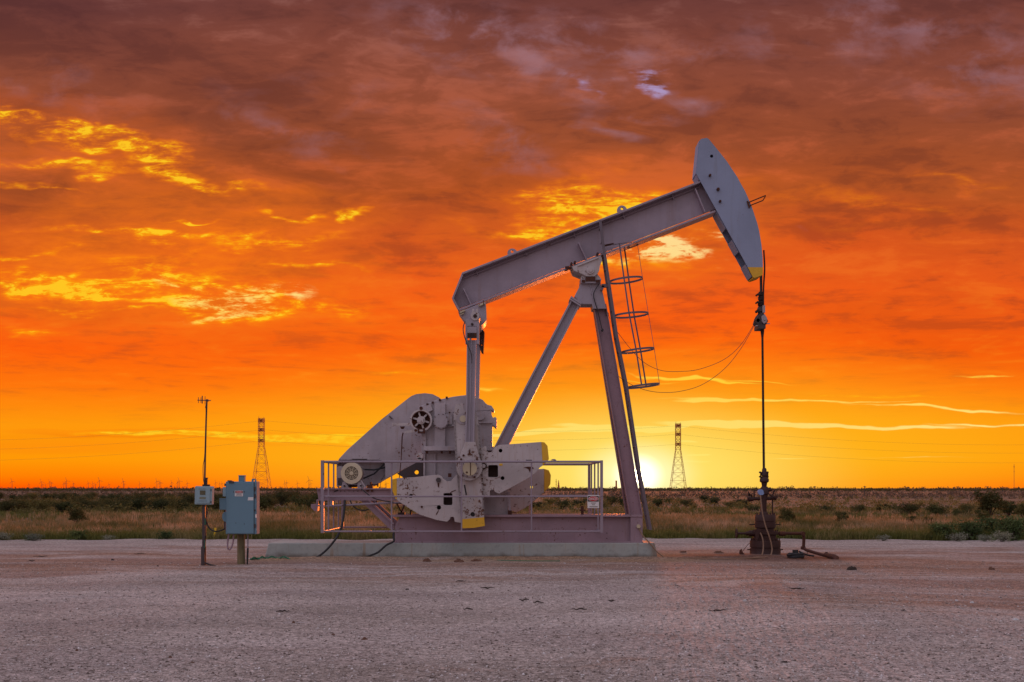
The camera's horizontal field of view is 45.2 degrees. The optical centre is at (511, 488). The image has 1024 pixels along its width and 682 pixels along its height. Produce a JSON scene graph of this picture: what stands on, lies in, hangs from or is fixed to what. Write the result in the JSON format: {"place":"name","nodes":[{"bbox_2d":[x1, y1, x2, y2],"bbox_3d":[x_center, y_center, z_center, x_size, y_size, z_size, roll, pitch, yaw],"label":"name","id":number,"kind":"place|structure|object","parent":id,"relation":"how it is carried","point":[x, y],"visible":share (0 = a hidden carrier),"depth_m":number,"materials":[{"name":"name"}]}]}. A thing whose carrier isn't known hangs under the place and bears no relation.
{"place":"outdoors","nodes":[
{"label":"outdoors","id":0,"kind":"place"},
{"bbox_2d":[0,506,1022,538],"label":"dry grass","id":1,"kind":"structure","parent":0,"point":[194,520],"depth_m":50.60,"materials":[{"name":"plant"}]},
{"bbox_2d":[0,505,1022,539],"bbox_3d":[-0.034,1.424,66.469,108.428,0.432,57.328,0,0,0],"label":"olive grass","id":2,"kind":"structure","parent":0,"point":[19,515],"depth_m":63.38,"materials":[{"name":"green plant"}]},
{"bbox_2d":[0,538,1023,681],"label":"gravel pad","id":3,"kind":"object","parent":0,"point":[916,556],"visible":0.77,"depth_m":15.86,"materials":[{"name":"grey gravel"}]},
{"bbox_2d":[0,531,13,539],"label":"sage bush","id":4,"kind":"object","parent":3,"relation":"on","point":[3,535],"visible":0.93,"depth_m":36.79,"materials":[{"name":"grey plant"}]},
{"bbox_2d":[102,534,115,539],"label":"sage bush","id":5,"kind":"object","parent":3,"relation":"on","point":[110,536],"visible":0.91,"depth_m":37.15,"materials":[{"name":"grey plant"}]},
{"bbox_2d":[195,478,215,565],"bbox_3d":[-6.176,0.823,24.859,0.426,2.075,0.202,0,0,0],"label":"control box","id":6,"kind":"object","parent":3,"relation":"on","point":[204,495],"visible":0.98,"depth_m":24.80,"materials":[{"name":"grey metal"}]},
{"bbox_2d":[197,396,210,483],"bbox_3d":[-6.240,-0.770,24.971,0.275,2.208,0.097,0,0,0],"label":"antenna mast","id":7,"kind":"object","parent":6,"relation":"attached to","point":[204,462],"visible":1,"depth_m":24.98,"materials":[{"name":"metal"}]},
{"bbox_2d":[206,518,224,531],"bbox_3d":[-5.999,0.678,24.962,0.408,0.419,0.112,0,0,-31],"label":"cable","id":8,"kind":"object","parent":6,"relation":"attached to","point":[213,530],"visible":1,"depth_m":24.89,"materials":[{"name":"black rubber"}]},
{"bbox_2d":[219,475,259,563],"bbox_3d":[-5.565,0.797,25.182,0.768,2.126,0.505,0,0,0],"label":"electrical cabinet","id":9,"kind":"object","parent":3,"relation":"on","point":[239,504],"visible":0.99,"depth_m":24.95,"materials":[{"name":"grey metal"}]},
{"bbox_2d":[250,556,289,559],"bbox_3d":[-5.292,1.515,26.835,0.866,0.085,0.424,0,0,-21],"label":"green cord","id":10,"kind":"object","parent":3,"relation":"on","point":[252,558],"visible":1,"depth_m":26.87,"materials":[{"name":"green plastic"}]},
{"bbox_2d":[265,540,656,556],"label":"concrete slab","id":11,"kind":"structure","parent":3,"relation":"on","point":[307,548],"depth_m":27.65,"materials":[{"name":"grey concrete"}]},
{"bbox_2d":[311,138,765,556],"bbox_3d":[0.590,-3.209,28.375,10.391,9.576,2.650,0,0,0],"label":"pumpjack","id":12,"kind":"object","parent":11,"relation":"on","point":[424,427],"visible":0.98,"depth_m":28.10,"materials":[{"name":"grey paint"}]},
{"bbox_2d":[321,459,602,532],"bbox_3d":[-1.096,0.171,28.398,6.173,1.620,2.964,0,0,0],"label":"crank guard railing","id":13,"kind":"object","parent":12,"relation":"attached to","point":[554,462],"visible":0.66,"depth_m":26.93,"materials":[{"name":"paint"}]},
{"bbox_2d":[588,495,598,507],"bbox_3d":[1.775,0.290,26.862,0.253,0.284,0.036,0,0,0],"label":"danger sign","id":14,"kind":"object","parent":13,"relation":"hanging from","point":[593,501],"visible":1,"depth_m":26.86,"materials":[{"name":"white plastic"}]},
{"bbox_2d":[618,323,754,371],"bbox_3d":[3.987,-3.243,28.317,3.210,1.134,0.079,0,0,2],"label":"sensor wire","id":15,"kind":"object","parent":12,"relation":"hanging from","point":[691,370],"visible":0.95,"depth_m":28.30,"materials":[{"name":"metal"}]},
{"bbox_2d":[753,250,769,467],"bbox_3d":[5.731,-2.941,28.365,0.360,5.035,0.570,0,0,0],"label":"polished rod hanger","id":16,"kind":"object","parent":12,"relation":"hanging from","point":[760,321],"visible":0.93,"depth_m":28.37,"materials":[{"name":"metal"}]},
{"bbox_2d":[620,325,754,392],"bbox_3d":[3.952,-2.997,28.327,3.304,1.604,0.071,0,0,0],"label":"sensor wire","id":17,"kind":"object","parent":16,"relation":"hanging from","point":[702,384],"visible":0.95,"depth_m":28.30,"materials":[{"name":"metal"}]},
{"bbox_2d":[735,468,782,554],"bbox_3d":[5.713,0.579,28.345,1.049,2.094,0.734,0,0,-23],"label":"wellhead","id":18,"kind":"object","parent":3,"relation":"on","point":[756,543],"visible":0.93,"depth_m":28.23,"materials":[{"name":"black metal"}]},
{"bbox_2d":[638,495,772,558],"bbox_3d":[4.428,0.848,27.324,3.045,1.395,1.309,0,0,-6],"label":"hose","id":19,"kind":"object","parent":18,"relation":"hanging from","point":[724,558],"visible":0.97,"depth_m":27.58,"materials":[{"name":"rubber"}]},
{"bbox_2d":[756,532,763,556],"bbox_3d":[5.532,1.274,27.589,0.116,0.541,0.881,0,0,22],"label":"hose","id":20,"kind":"object","parent":3,"relation":"on","point":[763,544],"visible":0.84,"depth_m":27.91,"materials":[{"name":"grey rubber"}]},
{"bbox_2d":[777,531,838,558],"bbox_3d":[6.832,1.312,27.815,0.595,0.634,1.817,0,0,-33],"label":"flowline","id":21,"kind":"object","parent":3,"relation":"on","point":[804,548],"visible":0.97,"depth_m":28.33,"materials":[{"name":"metal"}]},
{"bbox_2d":[876,534,889,540],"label":"sage bush","id":22,"kind":"object","parent":3,"relation":"on","point":[882,537],"visible":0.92,"depth_m":36.48,"materials":[{"name":"grey plant"}]},
{"bbox_2d":[945,532,968,541],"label":"sage bush","id":23,"kind":"object","parent":3,"relation":"on","point":[956,534],"visible":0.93,"depth_m":36.12,"materials":[{"name":"grey plant"}]},
{"bbox_2d":[976,533,994,541],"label":"sage bush","id":24,"kind":"object","parent":3,"relation":"on","point":[984,539],"visible":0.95,"depth_m":36.11,"materials":[{"name":"grey plant"}]},
{"bbox_2d":[988,530,1011,541],"bbox_3d":[14.246,1.446,35.883,0.744,0.482,0.733,0,0,-42],"label":"sage bush","id":25,"kind":"object","parent":3,"relation":"on","point":[1002,537],"visible":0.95,"depth_m":35.79,"materials":[{"name":"grey plant"}]},
{"bbox_2d":[0,561,1023,681],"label":"loose gravel","id":26,"kind":"structure","parent":0,"point":[543,672],"depth_m":12.43,"materials":[{"name":"grey gravel"}]},
{"bbox_2d":[0,488,1023,533],"bbox_3d":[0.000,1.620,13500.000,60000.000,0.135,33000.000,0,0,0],"label":"ground","id":27,"kind":"structure","parent":0,"point":[890,499],"depth_m":194.76,"materials":[{"name":"green plant"}]},
{"bbox_2d":[0,498,20,511],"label":"mesquite bush","id":28,"kind":"object","parent":27,"relation":"on","point":[7,506],"visible":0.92,"depth_m":77.57,"materials":[{"name":"green plant"}]},
{"bbox_2d":[15,494,30,499],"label":"mesquite bush","id":29,"kind":"object","parent":27,"relation":"on","point":[20,496],"visible":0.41,"depth_m":133.25,"materials":[{"name":"green plant"}]},
{"bbox_2d":[10,498,41,511],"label":"mesquite bush","id":30,"kind":"object","parent":27,"relation":"on","point":[23,504],"visible":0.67,"depth_m":77.72,"materials":[{"name":"green plant"}]},
{"bbox_2d":[24,532,44,540],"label":"sage bush","id":31,"kind":"object","parent":27,"relation":"on","point":[34,538],"visible":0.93,"depth_m":36.43,"materials":[{"name":"grey plant"}]},
{"bbox_2d":[28,491,41,498],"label":"mesquite bush","id":32,"kind":"object","parent":27,"relation":"on","point":[34,495],"visible":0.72,"depth_m":154.53,"materials":[{"name":"green plant"}]},
{"bbox_2d":[23,496,58,512],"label":"mesquite bush","id":33,"kind":"object","parent":27,"relation":"on","point":[38,504],"visible":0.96,"depth_m":77.01,"materials":[{"name":"green plant"}]},
{"bbox_2d":[38,493,49,499],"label":"mesquite bush","id":34,"kind":"object","parent":27,"relation":"on","point":[43,495],"visible":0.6,"depth_m":149.22,"materials":[{"name":"green plant"}]},
{"bbox_2d":[45,496,66,509],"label":"mesquite bush","id":35,"kind":"object","parent":27,"relation":"on","point":[59,500],"visible":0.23,"depth_m":84.91,"materials":[{"name":"green plant"}]},
{"bbox_2d":[48,491,73,500],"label":"mesquite bush","id":36,"kind":"object","parent":27,"relation":"on","point":[62,496],"visible":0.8,"depth_m":128.08,"materials":[{"name":"green plant"}]},
{"bbox_2d":[51,500,72,512],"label":"mesquite bush","id":37,"kind":"object","parent":27,"relation":"on","point":[60,507],"visible":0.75,"depth_m":78.96,"materials":[{"name":"green plant"}]},
{"bbox_2d":[69,491,79,499],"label":"mesquite bush","id":38,"kind":"object","parent":27,"relation":"on","point":[74,495],"visible":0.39,"depth_m":131.77,"materials":[{"name":"green plant"}]},
{"bbox_2d":[64,506,87,523],"bbox_3d":[-17.589,1.183,49.678,0.820,0.972,0.794,0,0,-1],"label":"bush","id":39,"kind":"object","parent":27,"relation":"on","point":[74,515],"visible":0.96,"depth_m":49.58,"materials":[{"name":"green plant"}]},
{"bbox_2d":[65,528,89,539],"bbox_3d":[-13.142,1.445,37.228,0.801,0.457,0.669,0,0,-27],"label":"weed clump","id":40,"kind":"object","parent":27,"relation":"on","point":[76,534],"visible":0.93,"depth_m":37.10,"materials":[{"name":"green plant"}]},
{"bbox_2d":[81,494,93,500],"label":"mesquite bush","id":41,"kind":"object","parent":27,"relation":"on","point":[89,497],"visible":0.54,"depth_m":135.25,"materials":[{"name":"green plant"}]},
{"bbox_2d":[75,498,101,511],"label":"mesquite bush","id":42,"kind":"object","parent":27,"relation":"on","point":[91,504],"visible":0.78,"depth_m":81.70,"materials":[{"name":"green plant"}]},
{"bbox_2d":[82,491,98,497],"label":"mesquite bush","id":43,"kind":"object","parent":27,"relation":"on","point":[94,494],"visible":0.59,"depth_m":169.56,"materials":[{"name":"green plant"}]},
{"bbox_2d":[95,494,111,500],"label":"mesquite bush","id":44,"kind":"object","parent":27,"relation":"on","point":[103,496],"visible":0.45,"depth_m":128.93,"materials":[{"name":"green plant"}]},
{"bbox_2d":[97,497,131,511],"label":"mesquite bush","id":45,"kind":"object","parent":27,"relation":"on","point":[117,502],"visible":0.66,"depth_m":77.15,"materials":[{"name":"green plant"}]},
{"bbox_2d":[108,492,122,500],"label":"mesquite bush","id":46,"kind":"object","parent":27,"relation":"on","point":[114,496],"visible":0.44,"depth_m":130.53,"materials":[{"name":"green plant"}]},
{"bbox_2d":[117,495,151,510],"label":"mesquite bush","id":47,"kind":"object","parent":27,"relation":"on","point":[139,503],"visible":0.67,"depth_m":81.65,"materials":[{"name":"green plant"}]},
{"bbox_2d":[118,490,154,504],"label":"mesquite bush","id":48,"kind":"object","parent":27,"relation":"on","point":[142,495],"visible":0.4,"depth_m":89.97,"materials":[{"name":"green plant"}]},
{"bbox_2d":[141,497,172,509],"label":"mesquite bush","id":49,"kind":"object","parent":27,"relation":"on","point":[159,503],"visible":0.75,"depth_m":81.11,"materials":[{"name":"green plant"}]},
{"bbox_2d":[149,491,167,497],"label":"mesquite bush","id":50,"kind":"object","parent":27,"relation":"on","point":[160,493],"visible":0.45,"depth_m":141.00,"materials":[{"name":"green plant"}]},
{"bbox_2d":[146,495,182,510],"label":"mesquite bush","id":51,"kind":"object","parent":27,"relation":"on","point":[168,499],"visible":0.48,"depth_m":83.44,"materials":[{"name":"green plant"}]},
{"bbox_2d":[155,531,175,538],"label":"weed clump","id":52,"kind":"object","parent":27,"relation":"on","point":[165,535],"visible":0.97,"depth_m":37.82,"materials":[{"name":"green plant"}]},
{"bbox_2d":[173,499,189,510],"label":"mesquite bush","id":53,"kind":"object","parent":27,"relation":"on","point":[185,504],"visible":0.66,"depth_m":84.74,"materials":[{"name":"green plant"}]},
{"bbox_2d":[174,492,195,506],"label":"mesquite bush","id":54,"kind":"object","parent":27,"relation":"on","point":[190,499],"visible":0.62,"depth_m":93.89,"materials":[{"name":"green plant"}]},
{"bbox_2d":[189,501,211,510],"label":"mesquite bush","id":55,"kind":"object","parent":27,"relation":"on","point":[196,505],"visible":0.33,"depth_m":82.41,"materials":[{"name":"green plant"}]},
{"bbox_2d":[212,499,218,509],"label":"mesquite bush","id":56,"kind":"object","parent":27,"relation":"on","point":[216,505],"visible":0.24,"depth_m":83.60,"materials":[{"name":"green plant"}]},
{"bbox_2d":[253,418,271,487],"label":"transmission tower","id":57,"kind":"structure","parent":27,"relation":"on","point":[262,420],"depth_m":789.10,"materials":[{"name":"metal"}]},
{"bbox_2d":[260,491,275,511],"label":"mesquite bush","id":58,"kind":"object","parent":27,"relation":"on","point":[264,502],"visible":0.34,"depth_m":76.85,"materials":[{"name":"green plant"}]},
{"bbox_2d":[260,494,283,512],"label":"mesquite bush","id":59,"kind":"object","parent":27,"relation":"on","point":[271,500],"visible":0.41,"depth_m":77.76,"materials":[{"name":"green plant"}]},
{"bbox_2d":[270,488,296,505],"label":"mesquite bush","id":60,"kind":"object","parent":27,"relation":"on","point":[284,496],"visible":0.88,"depth_m":112.12,"materials":[{"name":"green plant"}]},
{"bbox_2d":[286,494,310,507],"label":"mesquite bush","id":61,"kind":"object","parent":27,"relation":"on","point":[296,499],"visible":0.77,"depth_m":96.10,"materials":[{"name":"green plant"}]},
{"bbox_2d":[303,499,315,508],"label":"tree","id":62,"kind":"object","parent":27,"relation":"on","point":[308,503],"visible":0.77,"depth_m":82.78,"materials":[{"name":"green plant"}]},
{"bbox_2d":[311,492,327,504],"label":"mesquite bush","id":63,"kind":"object","parent":27,"relation":"on","point":[315,496],"visible":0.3,"depth_m":107.95,"materials":[{"name":"green plant"}]},
{"bbox_2d":[0,524,1023,540],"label":"green weeds","id":64,"kind":"object","parent":27,"relation":"on","point":[830,534],"visible":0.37,"depth_m":38.24,"materials":[{"name":"green plant"}]},
{"bbox_2d":[0,485,1023,491],"bbox_3d":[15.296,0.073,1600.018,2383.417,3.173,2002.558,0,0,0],"label":"horizon scrub","id":65,"kind":"object","parent":27,"relation":"on","point":[552,489],"visible":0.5,"depth_m":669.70,"materials":[{"name":"green plant"}]},
{"bbox_2d":[1,494,1023,514],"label":"scrub","id":66,"kind":"object","parent":27,"relation":"on","point":[808,505],"visible":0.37,"depth_m":86.77,"materials":[{"name":"green plant"}]},
{"bbox_2d":[1,489,1023,498],"bbox_3d":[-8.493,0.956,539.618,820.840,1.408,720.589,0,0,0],"label":"scrub","id":67,"kind":"object","parent":27,"relation":"on","point":[780,495],"visible":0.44,"depth_m":242.10,"materials":[{"name":"green plant"}]},
{"bbox_2d":[527,502,544,507],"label":"mesquite bush","id":68,"kind":"object","parent":27,"relation":"on","point":[538,505],"visible":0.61,"depth_m":91.65,"materials":[{"name":"green plant"}]},
{"bbox_2d":[538,498,555,506],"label":"mesquite bush","id":69,"kind":"object","parent":27,"relation":"on","point":[552,501],"visible":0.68,"depth_m":102.81,"materials":[{"name":"green plant"}]},
{"bbox_2d":[554,498,573,509],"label":"mesquite bush","id":70,"kind":"object","parent":27,"relation":"on","point":[565,502],"visible":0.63,"depth_m":92.32,"materials":[{"name":"green plant"}]},
{"bbox_2d":[571,499,587,507],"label":"mesquite bush","id":71,"kind":"object","parent":27,"relation":"on","point":[576,501],"visible":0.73,"depth_m":102.29,"materials":[{"name":"green plant"}]},
{"bbox_2d":[587,498,613,508],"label":"mesquite bush","id":72,"kind":"object","parent":27,"relation":"on","point":[605,502],"visible":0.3,"depth_m":91.57,"materials":[{"name":"green plant"}]},
{"bbox_2d":[603,495,618,504],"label":"mesquite bush","id":73,"kind":"object","parent":27,"relation":"on","point":[611,501],"visible":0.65,"depth_m":118.13,"materials":[{"name":"green plant"}]},
{"bbox_2d":[614,497,623,506],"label":"mesquite bush","id":74,"kind":"object","parent":27,"relation":"on","point":[620,501],"visible":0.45,"depth_m":103.59,"materials":[{"name":"green plant"}]},
{"bbox_2d":[649,497,668,506],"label":"mesquite bush","id":75,"kind":"object","parent":27,"relation":"on","point":[658,502],"visible":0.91,"depth_m":105.73,"materials":[{"name":"green plant"}]},
{"bbox_2d":[669,423,686,488],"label":"transmission tower","id":76,"kind":"structure","parent":27,"relation":"on","point":[678,425],"depth_m":854.25,"materials":[{"name":"metal"}]},
{"bbox_2d":[674,498,699,506],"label":"mesquite bush","id":77,"kind":"object","parent":27,"relation":"on","point":[684,502],"visible":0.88,"depth_m":99.61,"materials":[{"name":"green plant"}]},
{"bbox_2d":[697,495,710,501],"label":"mesquite bush","id":78,"kind":"object","parent":27,"relation":"on","point":[701,497],"visible":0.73,"depth_m":138.55,"materials":[{"name":"green plant"}]},
{"bbox_2d":[708,497,721,504],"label":"mesquite bush","id":79,"kind":"object","parent":27,"relation":"on","point":[715,500],"visible":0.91,"depth_m":119.22,"materials":[{"name":"green plant"}]},
{"bbox_2d":[720,501,739,507],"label":"mesquite bush","id":80,"kind":"object","parent":27,"relation":"on","point":[727,503],"visible":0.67,"depth_m":95.57,"materials":[{"name":"green plant"}]},
{"bbox_2d":[732,498,751,506],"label":"mesquite bush","id":81,"kind":"object","parent":27,"relation":"on","point":[745,501],"visible":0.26,"depth_m":98.25,"materials":[{"name":"green plant"}]},
{"bbox_2d":[744,504,759,511],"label":"mesquite bush","id":82,"kind":"object","parent":27,"relation":"on","point":[755,508],"visible":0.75,"depth_m":76.37,"materials":[{"name":"green plant"}]},
{"bbox_2d":[777,507,795,520],"bbox_3d":[11.204,1.202,50.378,0.794,0.928,0.820,0,0,40],"label":"bush","id":83,"kind":"object","parent":27,"relation":"on","point":[786,514],"visible":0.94,"depth_m":50.24,"materials":[{"name":"green plant"}]},
{"bbox_2d":[817,504,834,510],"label":"mesquite bush","id":84,"kind":"object","parent":27,"relation":"on","point":[822,507],"visible":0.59,"depth_m":76.29,"materials":[{"name":"green plant"}]},
{"bbox_2d":[833,511,848,521],"bbox_3d":[13.294,1.285,49.738,0.548,0.738,0.674,0,0,-10],"label":"tree","id":85,"kind":"object","parent":27,"relation":"on","point":[839,515],"visible":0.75,"depth_m":49.68,"materials":[{"name":"green plant"}]},
{"bbox_2d":[847,503,872,512],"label":"mesquite bush","id":86,"kind":"object","parent":27,"relation":"on","point":[857,507],"visible":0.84,"depth_m":73.49,"materials":[{"name":"green plant"}]},
{"bbox_2d":[875,503,888,511],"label":"tree","id":87,"kind":"object","parent":27,"relation":"on","point":[880,505],"visible":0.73,"depth_m":76.36,"materials":[{"name":"green plant"}]},
{"bbox_2d":[888,504,900,510],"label":"mesquite bush","id":88,"kind":"object","parent":27,"relation":"on","point":[895,505],"visible":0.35,"depth_m":77.94,"materials":[{"name":"green plant"}]},
{"bbox_2d":[892,502,923,513],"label":"mesquite bush","id":89,"kind":"object","parent":27,"relation":"on","point":[912,507],"visible":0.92,"depth_m":70.95,"materials":[{"name":"green plant"}]},
{"bbox_2d":[906,516,915,521],"bbox_3d":[16.334,1.376,50.393,0.485,0.531,0.394,0,0,-33],"label":"tree","id":90,"kind":"object","parent":27,"relation":"on","point":[911,517],"visible":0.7,"depth_m":50.32,"materials":[{"name":"green plant"}]},
{"bbox_2d":[923,517,933,522],"bbox_3d":[16.831,1.385,49.731,0.461,0.513,0.476,0,0,23],"label":"tree","id":91,"kind":"object","parent":27,"relation":"on","point":[926,519],"visible":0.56,"depth_m":49.67,"materials":[{"name":"green plant"}]},
{"bbox_2d":[923,502,952,515],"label":"mesquite bush","id":92,"kind":"object","parent":27,"relation":"on","point":[934,509],"visible":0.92,"depth_m":67.22,"materials":[{"name":"green plant"}]},
{"bbox_2d":[924,520,959,539],"bbox_3d":[13.124,1.346,37.605,1.282,0.731,1.071,0,0,11],"label":"weed clump","id":93,"kind":"object","parent":27,"relation":"on","point":[936,527],"visible":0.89,"depth_m":37.42,"materials":[{"name":"green plant"}]},
{"bbox_2d":[949,508,971,515],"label":"mesquite bush","id":94,"kind":"object","parent":27,"relation":"on","point":[955,510],"visible":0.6,"depth_m":64.02,"materials":[{"name":"green plant"}]},
{"bbox_2d":[955,502,977,512],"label":"mesquite bush","id":95,"kind":"object","parent":27,"relation":"on","point":[962,506],"visible":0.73,"depth_m":76.29,"materials":[{"name":"green plant"}]},
{"bbox_2d":[950,519,985,539],"bbox_3d":[13.888,1.325,37.556,1.160,0.792,1.389,0,0,5],"label":"weed clump","id":96,"kind":"object","parent":27,"relation":"on","point":[970,531],"visible":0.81,"depth_m":37.37,"materials":[{"name":"green plant"}]},
{"bbox_2d":[974,509,990,520],"bbox_3d":[19.463,1.253,50.946,0.741,0.812,0.603,0,0,3],"label":"tree","id":97,"kind":"object","parent":27,"relation":"on","point":[983,512],"visible":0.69,"depth_m":50.87,"materials":[{"name":"green plant"}]},
{"bbox_2d":[970,489,1008,516],"bbox_3d":[23.347,0.873,60.190,1.586,1.676,1.537,0,0,37],"label":"bush","id":98,"kind":"object","parent":27,"relation":"on","point":[990,500],"visible":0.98,"depth_m":60.07,"materials":[{"name":"green plant"}]},
{"bbox_2d":[971,514,1008,534],"bbox_3d":[15.232,1.280,39.101,1.602,0.914,1.339,0,0,0],"label":"weed clump","id":99,"kind":"object","parent":27,"relation":"on","point":[991,520],"visible":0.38,"depth_m":38.80,"materials":[{"name":"green plant"}]},
{"bbox_2d":[985,515,1023,540],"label":"weed clump","id":100,"kind":"object","parent":27,"relation":"on","point":[1015,527],"visible":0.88,"depth_m":36.69,"materials":[{"name":"green plant"}]},
{"bbox_2d":[1001,500,1017,515],"bbox_3d":[24.639,1.116,61.145,1.078,1.122,0.877,0,0,28],"label":"tree","id":101,"kind":"object","parent":27,"relation":"on","point":[1010,509],"visible":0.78,"depth_m":60.97,"materials":[{"name":"green plant"}]},
{"bbox_2d":[1013,503,1023,516],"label":"tree","id":102,"kind":"object","parent":27,"relation":"on","point":[1019,510],"visible":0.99,"depth_m":59.23,"materials":[{"name":"green plant"}]},
{"bbox_2d":[0,0,1023,487],"label":"sky","id":103,"kind":"structure","parent":0,"point":[276,211],"materials":[{"name":"orange"}]},
{"bbox_2d":[786,550,813,557],"bbox_3d":[6.373,1.454,27.363,0.428,0.187,0.848,0,0,33],"label":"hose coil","id":104,"kind":"object","parent":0,"point":[795,554],"visible":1,"depth_m":27.05,"materials":[{"name":"black rubber"}]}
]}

